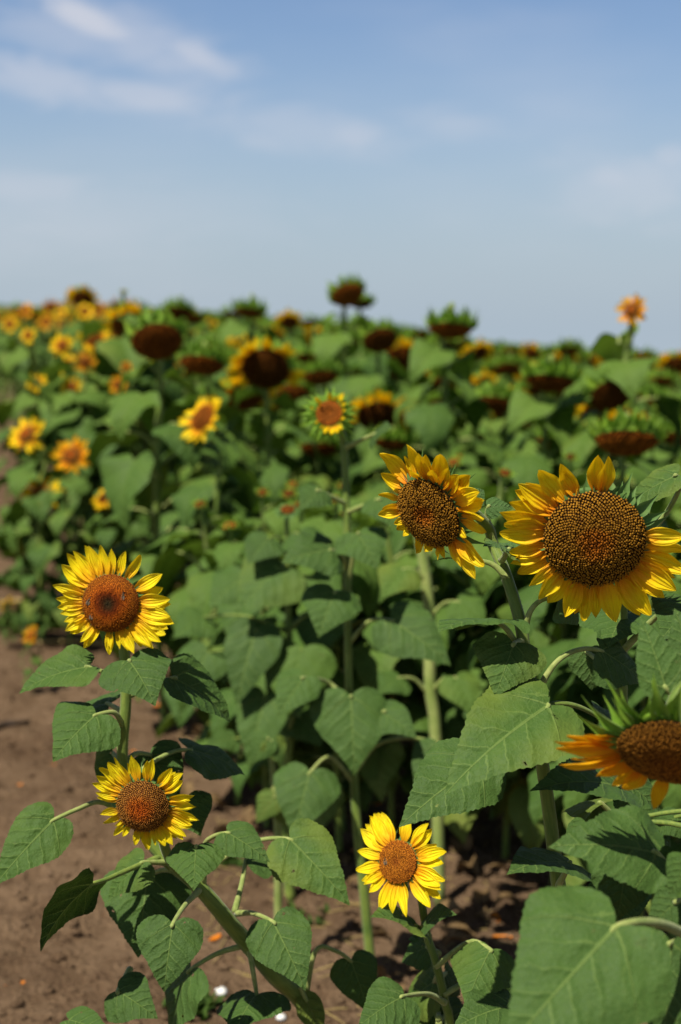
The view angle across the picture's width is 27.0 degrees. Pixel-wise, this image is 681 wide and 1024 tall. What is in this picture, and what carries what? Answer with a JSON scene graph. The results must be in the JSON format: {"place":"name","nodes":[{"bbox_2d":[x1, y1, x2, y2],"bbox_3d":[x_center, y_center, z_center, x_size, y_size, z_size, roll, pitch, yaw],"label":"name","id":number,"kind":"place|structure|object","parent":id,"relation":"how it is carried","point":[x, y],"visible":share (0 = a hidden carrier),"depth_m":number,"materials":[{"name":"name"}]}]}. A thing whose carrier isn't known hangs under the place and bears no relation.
{"place":"outdoors","nodes":[
{"label":"outdoors","id":0,"kind":"place"},
{"bbox_2d":[0,304,680,1023],"bbox_3d":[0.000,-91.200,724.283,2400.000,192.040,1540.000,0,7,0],"label":"ground","id":1,"kind":"structure","parent":0,"point":[98,844],"depth_m":4.06,"materials":[{"name":"soil"}]},
{"bbox_2d":[0,594,17,647],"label":"sunflower plant","id":2,"kind":"object","parent":1,"relation":"on","point":[6,604],"visible":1,"depth_m":6.61,"materials":[{"name":"green plant"}]},
{"bbox_2d":[0,314,42,468],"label":"sunflower plant","id":3,"kind":"object","parent":1,"relation":"on","point":[5,354],"visible":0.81,"depth_m":11.90,"materials":[{"name":"green plant"}]},
{"bbox_2d":[0,302,53,448],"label":"sunflower plant","id":4,"kind":"object","parent":1,"relation":"on","point":[25,322],"visible":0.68,"depth_m":14.03,"materials":[{"name":"green plant"}]},
{"bbox_2d":[19,625,41,694],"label":"sunflower plant","id":5,"kind":"object","parent":1,"relation":"on","point":[31,637],"visible":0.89,"depth_m":5.90,"materials":[{"name":"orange plant"}]},
{"bbox_2d":[0,373,74,590],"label":"sunflower plant","id":6,"kind":"object","parent":1,"relation":"on","point":[25,540],"visible":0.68,"depth_m":7.32,"materials":[{"name":"green plant"}]},
{"bbox_2d":[12,474,66,639],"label":"sunflower plant","id":7,"kind":"object","parent":1,"relation":"on","point":[48,600],"visible":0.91,"depth_m":6.61,"materials":[{"name":"green plant"}]},
{"bbox_2d":[0,416,82,639],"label":"sunflower plant","id":8,"kind":"object","parent":1,"relation":"on","point":[39,505],"visible":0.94,"depth_m":6.61,"materials":[{"name":"green plant"}]},
{"bbox_2d":[0,326,92,584],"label":"sunflower plant","id":9,"kind":"object","parent":1,"relation":"on","point":[51,372],"visible":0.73,"depth_m":7.36,"materials":[{"name":"green plant"}]},
{"bbox_2d":[6,333,113,570],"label":"sunflower plant","id":10,"kind":"object","parent":1,"relation":"on","point":[80,425],"visible":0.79,"depth_m":7.29,"materials":[{"name":"green plant"}]},
{"bbox_2d":[31,349,113,589],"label":"sunflower plant","id":11,"kind":"object","parent":1,"relation":"on","point":[64,413],"visible":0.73,"depth_m":7.25,"materials":[{"name":"green plant"}]},
{"bbox_2d":[33,435,112,645],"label":"sunflower plant","id":12,"kind":"object","parent":1,"relation":"on","point":[70,456],"visible":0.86,"depth_m":6.59,"materials":[{"name":"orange plant"}]},
{"bbox_2d":[59,285,99,381],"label":"sunflower plant","id":13,"kind":"object","parent":1,"relation":"on","point":[78,296],"visible":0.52,"depth_m":14.12,"materials":[{"name":"green plant"}]},
{"bbox_2d":[65,303,94,358],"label":"sunflower plant","id":14,"kind":"object","parent":1,"relation":"on","point":[84,311],"visible":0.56,"depth_m":13.44,"materials":[{"name":"yellow plant"}]},
{"bbox_2d":[49,375,110,578],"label":"sunflower plant","id":15,"kind":"object","parent":1,"relation":"on","point":[68,385],"visible":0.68,"depth_m":7.30,"materials":[{"name":"green plant"}]},
{"bbox_2d":[58,331,131,538],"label":"sunflower plant","id":16,"kind":"object","parent":1,"relation":"on","point":[91,341],"visible":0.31,"depth_m":8.60,"materials":[{"name":"green plant"}]},
{"bbox_2d":[81,488,130,575],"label":"sunflower plant","id":17,"kind":"object","parent":1,"relation":"on","point":[116,534],"visible":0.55,"depth_m":6.62,"materials":[{"name":"green plant"}]},
{"bbox_2d":[68,374,165,556],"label":"sunflower plant","id":18,"kind":"object","parent":1,"relation":"on","point":[114,384],"visible":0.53,"depth_m":7.30,"materials":[{"name":"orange plant"}]},
{"bbox_2d":[81,426,152,578],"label":"sunflower plant","id":19,"kind":"object","parent":1,"relation":"on","point":[141,521],"visible":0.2,"depth_m":7.36,"materials":[{"name":"green plant"}]},
{"bbox_2d":[74,361,177,573],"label":"sunflower plant","id":20,"kind":"object","parent":1,"relation":"on","point":[136,527],"visible":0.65,"depth_m":7.29,"materials":[{"name":"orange plant"}]},
{"bbox_2d":[64,288,201,571],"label":"sunflower plant","id":21,"kind":"object","parent":1,"relation":"on","point":[111,354],"visible":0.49,"depth_m":8.16,"materials":[{"name":"green plant"}]},
{"bbox_2d":[100,296,184,538],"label":"sunflower plant","id":22,"kind":"object","parent":1,"relation":"on","point":[117,326],"visible":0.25,"depth_m":8.15,"materials":[{"name":"yellow plant"}]},
{"bbox_2d":[88,304,237,723],"bbox_3d":[-0.689,0.041,5.492,0.586,1.678,0.632,0,7,1],"label":"sunflower plant","id":23,"kind":"object","parent":1,"relation":"on","point":[132,488],"visible":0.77,"depth_m":5.36,"materials":[{"name":"green plant"}]},
{"bbox_2d":[0,527,329,1023],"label":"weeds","id":24,"kind":"object","parent":1,"relation":"on","point":[206,1002],"visible":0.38,"depth_m":6.91,"materials":[{"name":"green plant"}]},
{"bbox_2d":[139,295,197,476],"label":"sunflower plant","id":25,"kind":"object","parent":1,"relation":"on","point":[180,307],"visible":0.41,"depth_m":10.10,"materials":[{"name":"green plant"}]},
{"bbox_2d":[0,545,376,1023],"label":"sunflower plant","id":26,"kind":"object","parent":1,"relation":"on","point":[148,802],"visible":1,"depth_m":2.20,"materials":[{"name":"green plant"}]},
{"bbox_2d":[173,380,222,560],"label":"sunflower plant","id":27,"kind":"object","parent":1,"relation":"on","point":[184,473],"visible":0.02,"depth_m":7.37,"materials":[{"name":"green plant"}]},
{"bbox_2d":[150,494,250,741],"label":"sunflower plant","id":28,"kind":"object","parent":1,"relation":"on","point":[170,561],"visible":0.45,"depth_m":4.94,"materials":[{"name":"green plant"}]},
{"bbox_2d":[134,395,268,676],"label":"sunflower plant","id":29,"kind":"object","parent":1,"relation":"on","point":[247,498],"visible":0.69,"depth_m":5.29,"materials":[{"name":"green plant"}]},
{"bbox_2d":[146,336,262,585],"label":"sunflower plant","id":30,"kind":"object","parent":1,"relation":"on","point":[199,358],"visible":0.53,"depth_m":6.09,"materials":[{"name":"green plant"}]},
{"bbox_2d":[184,333,231,482],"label":"sunflower plant","id":31,"kind":"object","parent":1,"relation":"on","point":[210,341],"visible":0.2,"depth_m":9.59,"materials":[{"name":"green plant"}]},
{"bbox_2d":[170,516,269,804],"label":"sunflower plant","id":32,"kind":"object","parent":1,"relation":"on","point":[224,555],"visible":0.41,"depth_m":4.54,"materials":[{"name":"green plant"}]},
{"bbox_2d":[190,485,298,686],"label":"sunflower plant","id":33,"kind":"object","parent":1,"relation":"on","point":[263,505],"visible":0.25,"depth_m":5.06,"materials":[{"name":"green plant"}]},
{"bbox_2d":[212,293,277,458],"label":"sunflower plant","id":34,"kind":"object","parent":1,"relation":"on","point":[250,309],"visible":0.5,"depth_m":9.54,"materials":[{"name":"green plant"}]},
{"bbox_2d":[212,366,285,512],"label":"sunflower plant","id":35,"kind":"object","parent":1,"relation":"on","point":[248,403],"visible":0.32,"depth_m":6.71,"materials":[{"name":"green plant"}]},
{"bbox_2d":[174,504,343,901],"bbox_3d":[-0.241,0.535,3.932,0.523,1.102,0.271,2,8,17],"label":"sunflower plant","id":36,"kind":"object","parent":1,"relation":"on","point":[263,576],"visible":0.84,"depth_m":3.85,"materials":[{"name":"green plant"}]},
{"bbox_2d":[250,731,286,916],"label":"sunflower plant","id":37,"kind":"object","parent":1,"relation":"on","point":[264,745],"visible":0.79,"depth_m":3.46,"materials":[{"name":"green plant"}]},
{"bbox_2d":[207,532,334,827],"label":"sunflower plant","id":38,"kind":"object","parent":1,"relation":"on","point":[257,768],"visible":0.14,"depth_m":4.33,"materials":[{"name":"green plant"}]},
{"bbox_2d":[211,329,333,536],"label":"sunflower plant","id":39,"kind":"object","parent":1,"relation":"on","point":[264,365],"visible":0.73,"depth_m":6.23,"materials":[{"name":"green plant"}]},
{"bbox_2d":[272,307,306,350],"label":"sunflower plant","id":40,"kind":"object","parent":1,"relation":"on","point":[288,319],"visible":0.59,"depth_m":13.38,"materials":[{"name":"green plant"}]},
{"bbox_2d":[238,485,342,768],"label":"sunflower plant","id":41,"kind":"object","parent":1,"relation":"on","point":[275,524],"visible":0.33,"depth_m":4.70,"materials":[{"name":"green plant"}]},
{"bbox_2d":[222,498,362,770],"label":"sunflower plant","id":42,"kind":"object","parent":1,"relation":"on","point":[274,612],"visible":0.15,"depth_m":4.45,"materials":[{"name":"green plant"}]},
{"bbox_2d":[262,380,332,503],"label":"sunflower plant","id":43,"kind":"object","parent":1,"relation":"on","point":[300,391],"visible":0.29,"depth_m":7.99,"materials":[{"name":"green plant"}]},
{"bbox_2d":[280,342,316,473],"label":"sunflower plant","id":44,"kind":"object","parent":1,"relation":"on","point":[303,354],"visible":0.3,"depth_m":9.53,"materials":[{"name":"green plant"}]},
{"bbox_2d":[293,430,340,518],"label":"sunflower plant","id":45,"kind":"object","parent":1,"relation":"on","point":[324,448],"visible":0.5,"depth_m":7.41,"materials":[{"name":"green plant"}]},
{"bbox_2d":[282,356,358,508],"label":"sunflower plant","id":46,"kind":"object","parent":1,"relation":"on","point":[320,373],"visible":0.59,"depth_m":7.56,"materials":[{"name":"green plant"}]},
{"bbox_2d":[267,509,395,832],"bbox_3d":[-0.017,0.505,4.430,0.479,1.047,0.422,2,8,16],"label":"sunflower plant","id":47,"kind":"object","parent":1,"relation":"on","point":[366,791],"visible":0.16,"depth_m":4.30,"materials":[{"name":"green plant"}]},
{"bbox_2d":[0,296,680,431],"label":"distant sunflower crop","id":48,"kind":"object","parent":1,"relation":"on","point":[42,320],"visible":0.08,"depth_m":16.81,"materials":[{"name":"green plant"}]},
{"bbox_2d":[309,480,373,548],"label":"sunflower plant","id":49,"kind":"object","parent":1,"relation":"on","point":[318,511],"visible":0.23,"depth_m":5.85,"materials":[{"name":"green plant"}]},
{"bbox_2d":[292,510,390,771],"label":"sunflower plant","id":50,"kind":"object","parent":1,"relation":"on","point":[326,748],"visible":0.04,"depth_m":4.44,"materials":[{"name":"green plant"}]},
{"bbox_2d":[265,492,423,851],"bbox_3d":[0.015,0.493,4.217,0.441,1.132,0.524,-6,9,-39],"label":"sunflower plant","id":51,"kind":"object","parent":1,"relation":"on","point":[332,530],"visible":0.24,"depth_m":4.14,"materials":[{"name":"green plant"}]},
{"bbox_2d":[296,270,399,486],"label":"sunflower plant","id":52,"kind":"object","parent":1,"relation":"on","point":[344,294],"visible":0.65,"depth_m":8.34,"materials":[{"name":"green plant"}]},
{"bbox_2d":[273,388,450,978],"bbox_3d":[0.056,0.439,3.295,0.422,1.454,0.248,0,7,0],"label":"sunflower plant","id":53,"kind":"object","parent":1,"relation":"on","point":[352,728],"visible":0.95,"depth_m":3.25,"materials":[{"name":"green plant"}]},
{"bbox_2d":[340,292,387,378],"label":"sunflower plant","id":54,"kind":"object","parent":1,"relation":"on","point":[367,301],"visible":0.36,"depth_m":11.13,"materials":[{"name":"green plant"}]},
{"bbox_2d":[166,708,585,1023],"bbox_3d":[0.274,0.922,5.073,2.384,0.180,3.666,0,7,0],"label":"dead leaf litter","id":55,"kind":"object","parent":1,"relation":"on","point":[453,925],"visible":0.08,"depth_m":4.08,"materials":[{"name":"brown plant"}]},
{"bbox_2d":[349,382,411,524],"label":"sunflower plant","id":56,"kind":"object","parent":1,"relation":"on","point":[376,407],"visible":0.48,"depth_m":7.03,"materials":[{"name":"green plant"}]},
{"bbox_2d":[332,315,431,525],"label":"sunflower plant","id":57,"kind":"object","parent":1,"relation":"on","point":[380,337],"visible":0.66,"depth_m":7.76,"materials":[{"name":"green plant"}]},
{"bbox_2d":[358,421,417,525],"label":"sunflower plant","id":58,"kind":"object","parent":1,"relation":"on","point":[391,440],"visible":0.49,"depth_m":6.63,"materials":[{"name":"green plant"}]},
{"bbox_2d":[333,516,454,828],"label":"sunflower plant","id":59,"kind":"object","parent":1,"relation":"on","point":[370,661],"visible":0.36,"depth_m":4.14,"materials":[{"name":"green plant"}]},
{"bbox_2d":[366,334,430,476],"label":"sunflower plant","id":60,"kind":"object","parent":1,"relation":"on","point":[400,353],"visible":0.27,"depth_m":8.70,"materials":[{"name":"green plant"}]},
{"bbox_2d":[359,488,447,741],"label":"sunflower plant","id":61,"kind":"object","parent":1,"relation":"on","point":[364,521],"visible":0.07,"depth_m":5.00,"materials":[{"name":"green plant"}]},
{"bbox_2d":[360,534,471,794],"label":"sunflower plant","id":62,"kind":"object","parent":1,"relation":"on","point":[405,560],"visible":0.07,"depth_m":4.49,"materials":[{"name":"green plant"}]},
{"bbox_2d":[377,534,485,907],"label":"sunflower plant","id":63,"kind":"object","parent":1,"relation":"on","point":[461,689],"visible":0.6,"depth_m":3.86,"materials":[{"name":"green plant"}]},
{"bbox_2d":[356,812,515,1023],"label":"sunflower plant","id":64,"kind":"object","parent":1,"relation":"on","point":[478,973],"visible":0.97,"depth_m":2.21,"materials":[{"name":"green plant"}]},
{"bbox_2d":[413,386,464,459],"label":"sunflower plant","id":65,"kind":"object","parent":1,"relation":"on","point":[433,398],"visible":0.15,"depth_m":7.57,"materials":[{"name":"green plant"}]},
{"bbox_2d":[387,455,497,700],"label":"sunflower plant","id":66,"kind":"object","parent":1,"relation":"on","point":[398,536],"visible":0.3,"depth_m":4.79,"materials":[{"name":"green plant"}]},
{"bbox_2d":[413,368,474,444],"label":"sunflower plant","id":67,"kind":"object","parent":1,"relation":"on","point":[434,379],"visible":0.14,"depth_m":8.16,"materials":[{"name":"green plant"}]},
{"bbox_2d":[389,302,509,523],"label":"sunflower plant","id":68,"kind":"object","parent":1,"relation":"on","point":[435,424],"visible":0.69,"depth_m":6.42,"materials":[{"name":"green plant"}]},
{"bbox_2d":[395,552,524,848],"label":"sunflower plant","id":69,"kind":"object","parent":1,"relation":"on","point":[459,825],"visible":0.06,"depth_m":4.15,"materials":[{"name":"green plant"}]},
{"bbox_2d":[420,465,526,818],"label":"sunflower plant","id":70,"kind":"object","parent":1,"relation":"on","point":[463,642],"visible":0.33,"depth_m":4.37,"materials":[{"name":"green plant"}]},
{"bbox_2d":[452,452,497,535],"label":"sunflower plant","id":71,"kind":"object","parent":1,"relation":"on","point":[478,479],"visible":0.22,"depth_m":6.00,"materials":[{"name":"green plant"}]},
{"bbox_2d":[457,336,493,373],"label":"sunflower plant","id":72,"kind":"object","parent":1,"relation":"on","point":[480,348],"visible":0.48,"depth_m":12.21,"materials":[{"name":"yellow plant"}]},
{"bbox_2d":[471,367,496,451],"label":"sunflower plant","id":73,"kind":"object","parent":1,"relation":"on","point":[478,379],"visible":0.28,"depth_m":9.76,"materials":[{"name":"yellow plant"}]},
{"bbox_2d":[457,384,512,487],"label":"sunflower plant","id":74,"kind":"object","parent":1,"relation":"on","point":[472,461],"visible":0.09,"depth_m":7.31,"materials":[{"name":"green plant"}]},
{"bbox_2d":[438,494,549,857],"bbox_3d":[0.481,0.498,4.231,0.437,1.125,0.520,-4,8,-26],"label":"sunflower plant","id":75,"kind":"object","parent":1,"relation":"on","point":[487,576],"visible":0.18,"depth_m":4.09,"materials":[{"name":"green plant"}]},
{"bbox_2d":[465,352,525,453],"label":"sunflower plant","id":76,"kind":"object","parent":1,"relation":"on","point":[509,364],"visible":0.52,"depth_m":9.79,"materials":[{"name":"green plant"}]},
{"bbox_2d":[468,376,529,488],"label":"sunflower plant","id":77,"kind":"object","parent":1,"relation":"on","point":[497,399],"visible":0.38,"depth_m":6.97,"materials":[{"name":"green plant"}]},
{"bbox_2d":[494,340,521,384],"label":"sunflower plant","id":78,"kind":"object","parent":1,"relation":"on","point":[513,348],"visible":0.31,"depth_m":12.92,"materials":[{"name":"green plant"}]},
{"bbox_2d":[378,444,638,886],"bbox_3d":[0.274,0.611,2.057,0.420,1.428,0.294,-4,8,-30],"label":"sunflower plant","id":79,"kind":"object","parent":1,"relation":"on","point":[512,723],"visible":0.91,"depth_m":1.96,"materials":[{"name":"green plant"}]},
{"bbox_2d":[504,404,555,486],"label":"sunflower plant","id":80,"kind":"object","parent":1,"relation":"on","point":[529,445],"visible":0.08,"depth_m":6.62,"materials":[{"name":"green plant"}]},
{"bbox_2d":[459,565,602,840],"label":"sunflower plant","id":81,"kind":"object","parent":1,"relation":"on","point":[487,600],"visible":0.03,"depth_m":4.08,"materials":[{"name":"green plant"}]},
{"bbox_2d":[519,342,544,398],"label":"sunflower plant","id":82,"kind":"object","parent":1,"relation":"on","point":[531,350],"visible":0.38,"depth_m":13.84,"materials":[{"name":"yellow plant"}]},
{"bbox_2d":[467,556,603,882],"bbox_3d":[0.572,0.532,3.961,0.501,1.124,0.477,2,8,15],"label":"sunflower plant","id":83,"kind":"object","parent":1,"relation":"on","point":[529,832],"visible":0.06,"depth_m":3.88,"materials":[{"name":"green plant"}]},
{"bbox_2d":[490,450,587,617],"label":"sunflower plant","id":84,"kind":"object","parent":1,"relation":"on","point":[579,475],"visible":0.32,"depth_m":5.33,"materials":[{"name":"green plant"}]},
{"bbox_2d":[494,353,586,524],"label":"sunflower plant","id":85,"kind":"object","parent":1,"relation":"on","point":[545,376],"visible":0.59,"depth_m":5.64,"materials":[{"name":"green plant"}]},
{"bbox_2d":[528,422,580,466],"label":"sunflower plant","id":86,"kind":"object","parent":1,"relation":"on","point":[536,433],"visible":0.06,"depth_m":6.45,"materials":[{"name":"green plant"}]},
{"bbox_2d":[546,337,584,399],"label":"sunflower plant","id":87,"kind":"object","parent":1,"relation":"on","point":[569,346],"visible":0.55,"depth_m":11.50,"materials":[{"name":"green plant"}]},
{"bbox_2d":[542,584,637,805],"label":"sunflower plant","id":88,"kind":"object","parent":1,"relation":"on","point":[556,634],"visible":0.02,"depth_m":3.85,"materials":[{"name":"green plant"}]},
{"bbox_2d":[499,455,680,922],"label":"sunflower plant","id":89,"kind":"object","parent":1,"relation":"on","point":[591,543],"visible":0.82,"depth_m":1.95,"materials":[{"name":"yellow plant"}]},
{"bbox_2d":[508,608,680,1023],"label":"sunflower plant","id":90,"kind":"object","parent":1,"relation":"on","point":[583,957],"visible":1,"depth_m":1.57,"materials":[{"name":"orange plant"}]},
{"bbox_2d":[528,603,667,885],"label":"sunflower plant","id":91,"kind":"object","parent":1,"relation":"on","point":[556,684],"visible":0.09,"depth_m":3.69,"materials":[{"name":"green plant"}]},
{"bbox_2d":[553,360,666,520],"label":"sunflower plant","id":92,"kind":"object","parent":1,"relation":"on","point":[605,392],"visible":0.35,"depth_m":5.64,"materials":[{"name":"green plant"}]},
{"bbox_2d":[552,293,680,518],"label":"sunflower plant","id":93,"kind":"object","parent":1,"relation":"on","point":[629,376],"visible":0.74,"depth_m":5.70,"materials":[{"name":"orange plant"}]},
{"bbox_2d":[554,553,680,917],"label":"sunflower plant","id":94,"kind":"object","parent":1,"relation":"on","point":[587,637],"visible":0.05,"depth_m":3.51,"materials":[{"name":"green plant"}]},
{"bbox_2d":[582,405,680,553],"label":"sunflower plant","id":95,"kind":"object","parent":1,"relation":"on","point":[622,435],"visible":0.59,"depth_m":4.42,"materials":[{"name":"green plant"}]},
{"bbox_2d":[592,530,680,938],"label":"sunflower plant","id":96,"kind":"object","parent":1,"relation":"on","point":[636,694],"visible":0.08,"depth_m":3.45,"materials":[{"name":"green plant"}]},
{"bbox_2d":[630,345,662,415],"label":"sunflower plant","id":97,"kind":"object","parent":1,"relation":"on","point":[645,352],"visible":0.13,"depth_m":10.75,"materials":[{"name":"green plant"}]},
{"bbox_2d":[635,381,670,463],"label":"sunflower plant","id":98,"kind":"object","parent":1,"relation":"on","point":[640,394],"visible":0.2,"depth_m":9.70,"materials":[{"name":"green plant"}]},
{"bbox_2d":[642,414,680,517],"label":"sunflower plant","id":99,"kind":"object","parent":1,"relation":"on","point":[662,452],"visible":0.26,"depth_m":6.69,"materials":[{"name":"green plant"}]},
{"bbox_2d":[645,367,678,444],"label":"sunflower plant","id":100,"kind":"object","parent":1,"relation":"on","point":[661,377],"visible":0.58,"depth_m":10.75,"materials":[{"name":"green plant"}]},
{"bbox_2d":[654,350,680,396],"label":"sunflower plant","id":101,"kind":"object","parent":1,"relation":"on","point":[671,361],"visible":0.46,"depth_m":12.21,"materials":[{"name":"yellow plant"}]},
{"bbox_2d":[0,0,680,354],"label":"sky","id":102,"kind":"structure","parent":0,"point":[515,162],"materials":[{"name":"blue"}]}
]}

